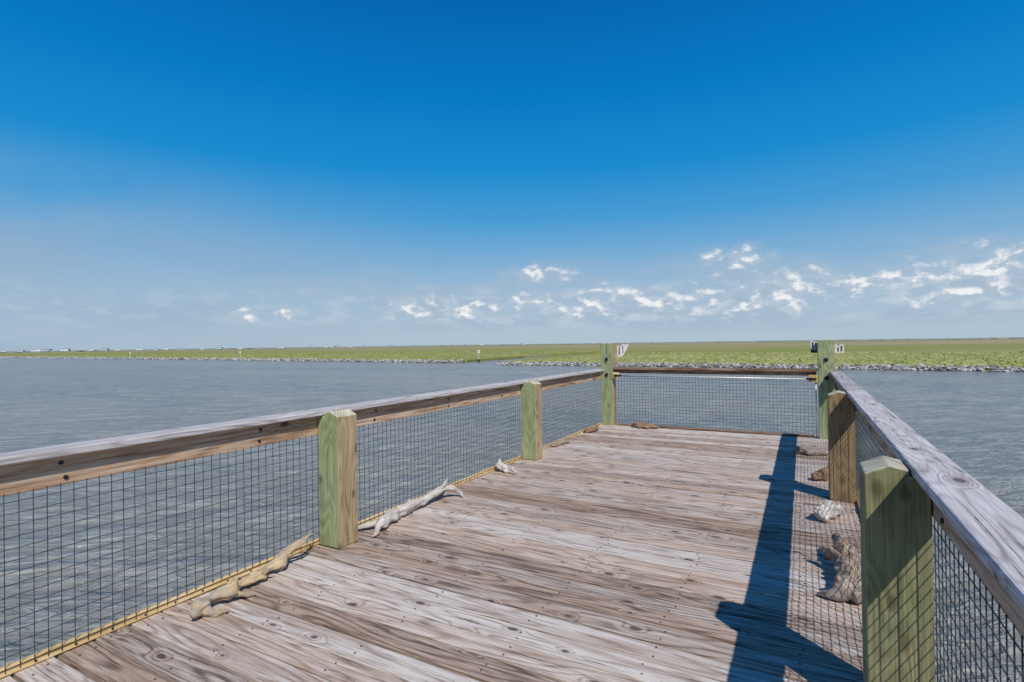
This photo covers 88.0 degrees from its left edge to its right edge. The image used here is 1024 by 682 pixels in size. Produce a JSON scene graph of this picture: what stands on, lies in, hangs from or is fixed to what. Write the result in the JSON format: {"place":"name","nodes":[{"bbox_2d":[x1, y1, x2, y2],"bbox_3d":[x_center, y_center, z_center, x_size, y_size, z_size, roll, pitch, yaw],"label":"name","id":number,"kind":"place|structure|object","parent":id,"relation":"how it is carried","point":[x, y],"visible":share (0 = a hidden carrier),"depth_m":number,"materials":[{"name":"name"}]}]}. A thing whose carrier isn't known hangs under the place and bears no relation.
{"place":"outdoors","nodes":[
{"label":"outdoors","id":0,"kind":"place"},
{"bbox_2d":[60,348,70,351],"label":"beach house","id":1,"kind":"structure","parent":0,"point":[65,349],"depth_m":1442.92,"materials":[{"name":"white"}]},
{"bbox_2d":[0,354,1023,681],"bbox_3d":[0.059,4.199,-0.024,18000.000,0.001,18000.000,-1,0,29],"label":"water","id":2,"kind":"structure","parent":0,"point":[970,424],"depth_m":23.52,"materials":[{"name":"liquid"}]},
{"bbox_2d":[0,424,862,681],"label":"wooden deck","id":3,"kind":"structure","parent":2,"relation":"in","point":[614,553],"depth_m":3.00,"materials":[{"name":"wood"}]},
{"bbox_2d":[190,531,312,618],"bbox_3d":[-1.480,1.360,3.140,0.182,0.156,0.940,-1,0,18],"label":"driftwood","id":4,"kind":"object","parent":3,"relation":"on","point":[202,607],"visible":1,"depth_m":2.94,"materials":[{"name":"beige wood"}]},
{"bbox_2d":[0,369,603,678],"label":"wooden railing","id":5,"kind":"object","parent":3,"relation":"on","point":[28,470],"visible":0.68,"depth_m":3.03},
{"bbox_2d":[318,409,357,548],"bbox_3d":[-1.240,0.965,3.782,0.196,0.945,0.180,-1,0,29],"label":"railing post","id":6,"kind":"object","parent":3,"relation":"on","point":[338,499],"visible":0.98,"depth_m":3.71,"materials":[{"name":"green wood"}]},
{"bbox_2d":[358,478,462,536],"bbox_3d":[-0.803,1.360,4.443,0.243,0.151,1.223,-1,0,29],"label":"driftwood","id":7,"kind":"object","parent":3,"relation":"on","point":[386,518],"visible":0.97,"depth_m":4.31,"materials":[{"name":"white wood"}]},
{"bbox_2d":[495,458,516,473],"bbox_3d":[-0.055,1.369,5.796,0.310,0.130,0.155,-1,0,29],"label":"driftwood","id":8,"kind":"object","parent":3,"relation":"on","point":[502,466],"visible":1,"depth_m":5.77,"materials":[{"name":"white wood"}]},
{"bbox_2d":[521,380,541,459],"bbox_3d":[0.239,0.960,6.483,0.196,0.945,0.180,-1,0,29],"label":"railing post","id":9,"kind":"object","parent":3,"relation":"on","point":[531,418],"visible":0.98,"depth_m":6.41,"materials":[{"name":"green wood"}]},
{"bbox_2d":[550,437,570,446],"bbox_3d":[0.700,1.387,7.338,0.110,0.089,0.517,-1,0,34],"label":"driftwood","id":10,"kind":"object","parent":3,"relation":"on","point":[561,442],"visible":1,"depth_m":7.25,"materials":[{"name":"beige wood"}]},
{"bbox_2d":[584,423,598,432],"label":"driftwood","id":11,"kind":"object","parent":3,"relation":"on","point":[595,428],"visible":1,"depth_m":8.29,"materials":[{"name":"brown wood"}]},
{"bbox_2d":[601,343,615,424],"bbox_3d":[1.646,0.731,9.064,0.200,1.393,0.220,-1,0,29],"label":"corner post","id":12,"kind":"object","parent":3,"relation":"on","point":[608,385],"visible":1,"depth_m":9.00,"materials":[{"name":"green wood"}]},
{"bbox_2d":[617,343,628,357],"bbox_3d":[1.900,0.168,9.087,0.200,0.254,0.028,-1,0,29],"label":"reflector board","id":13,"kind":"object","parent":12,"relation":"attached to","point":[621,349],"visible":1,"depth_m":9.09,"materials":[{"name":"white paint"}]},
{"bbox_2d":[631,422,658,428],"bbox_3d":[2.142,1.366,8.607,0.467,0.105,0.172,-1,0,35],"label":"driftwood","id":14,"kind":"object","parent":3,"relation":"on","point":[639,425],"visible":1,"depth_m":8.57,"materials":[{"name":"brown wood"}]},
{"bbox_2d":[612,367,817,436],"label":"wooden railing","id":15,"kind":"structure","parent":3,"relation":"on","point":[812,375],"depth_m":8.18,"materials":[{"name":"brown wood"}]},
{"bbox_2d":[791,446,827,455],"bbox_3d":[3.622,1.339,6.447,0.409,0.094,0.169,-1,0,29],"label":"driftwood","id":16,"kind":"object","parent":3,"relation":"on","point":[806,451],"visible":0.98,"depth_m":6.41,"materials":[{"name":"beige wood"}]},
{"bbox_2d":[810,466,828,480],"bbox_3d":[3.131,1.317,5.293,0.341,0.138,0.153,-1,0,-15],"label":"driftwood","id":17,"kind":"object","parent":3,"relation":"on","point":[821,474],"visible":0.53,"depth_m":5.23,"materials":[{"name":"brown wood"}]},
{"bbox_2d":[817,340,834,438],"bbox_3d":[4.468,0.680,7.525,0.210,1.398,0.230,-1,0,29],"label":"corner post","id":18,"kind":"object","parent":3,"relation":"on","point":[826,362],"visible":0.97,"depth_m":7.46,"materials":[{"name":"green wood"}]},
{"bbox_2d":[810,340,843,352],"bbox_3d":[4.546,0.079,7.650,0.415,0.184,0.028,-1,0,29],"label":"reflector board","id":19,"kind":"object","parent":18,"relation":"attached to","point":[839,348],"visible":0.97,"depth_m":7.59,"materials":[{"name":"white paint"}]},
{"bbox_2d":[816,533,861,604],"bbox_3d":[1.934,1.299,3.092,0.292,0.183,0.723,-1,0,29],"label":"driftwood","id":20,"kind":"object","parent":3,"relation":"on","point":[842,553],"visible":0.88,"depth_m":2.96,"materials":[{"name":"brown wood"}]},
{"bbox_2d":[827,390,856,502],"bbox_3d":[2.890,0.912,4.650,0.196,0.945,0.190,-1,0,29],"label":"railing post","id":21,"kind":"object","parent":3,"relation":"on","point":[841,446],"visible":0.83,"depth_m":4.57,"materials":[{"name":"wood"}]},
{"bbox_2d":[859,456,934,681],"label":"railing post","id":22,"kind":"object","parent":3,"relation":"on","point":[897,573],"visible":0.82,"depth_m":1.89,"materials":[{"name":"green wood"}]},
{"bbox_2d":[830,372,1023,681],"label":"wooden railing","id":23,"kind":"object","parent":3,"relation":"on","point":[981,525],"visible":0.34,"depth_m":1.50,"materials":[{"name":"grey wood"}]},
{"bbox_2d":[0,337,1023,371],"bbox_3d":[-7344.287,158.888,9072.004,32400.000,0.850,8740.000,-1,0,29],"label":"marsh land","id":24,"kind":"structure","parent":0,"point":[980,346],"depth_m":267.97,"materials":[{"name":"green plant"}]},
{"bbox_2d":[0,356,1023,371],"bbox_3d":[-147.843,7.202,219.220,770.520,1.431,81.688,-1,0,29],"label":"riprap rocks","id":25,"kind":"object","parent":24,"relation":"on","point":[981,368],"visible":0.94,"depth_m":89.28,"materials":[{"name":"stone"}]},
{"bbox_2d":[0,337,1023,352],"bbox_3d":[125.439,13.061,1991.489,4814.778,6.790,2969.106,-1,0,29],"label":"distant shrubs","id":26,"kind":"object","parent":24,"relation":"on","point":[535,344],"visible":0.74,"depth_m":1549.01,"materials":[{"name":"green plant"}]},
{"bbox_2d":[0,0,1023,350],"label":"sky","id":27,"kind":"structure","parent":0,"point":[175,174],"materials":[{"name":"blue"}]},
{"bbox_2d":[813,499,843,521],"bbox_3d":[2.480,1.312,4.169,0.333,0.152,0.135,-1,0,-39],"label":"coral","id":28,"kind":"object","parent":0,"point":[826,510],"visible":1,"depth_m":4.09}
]}

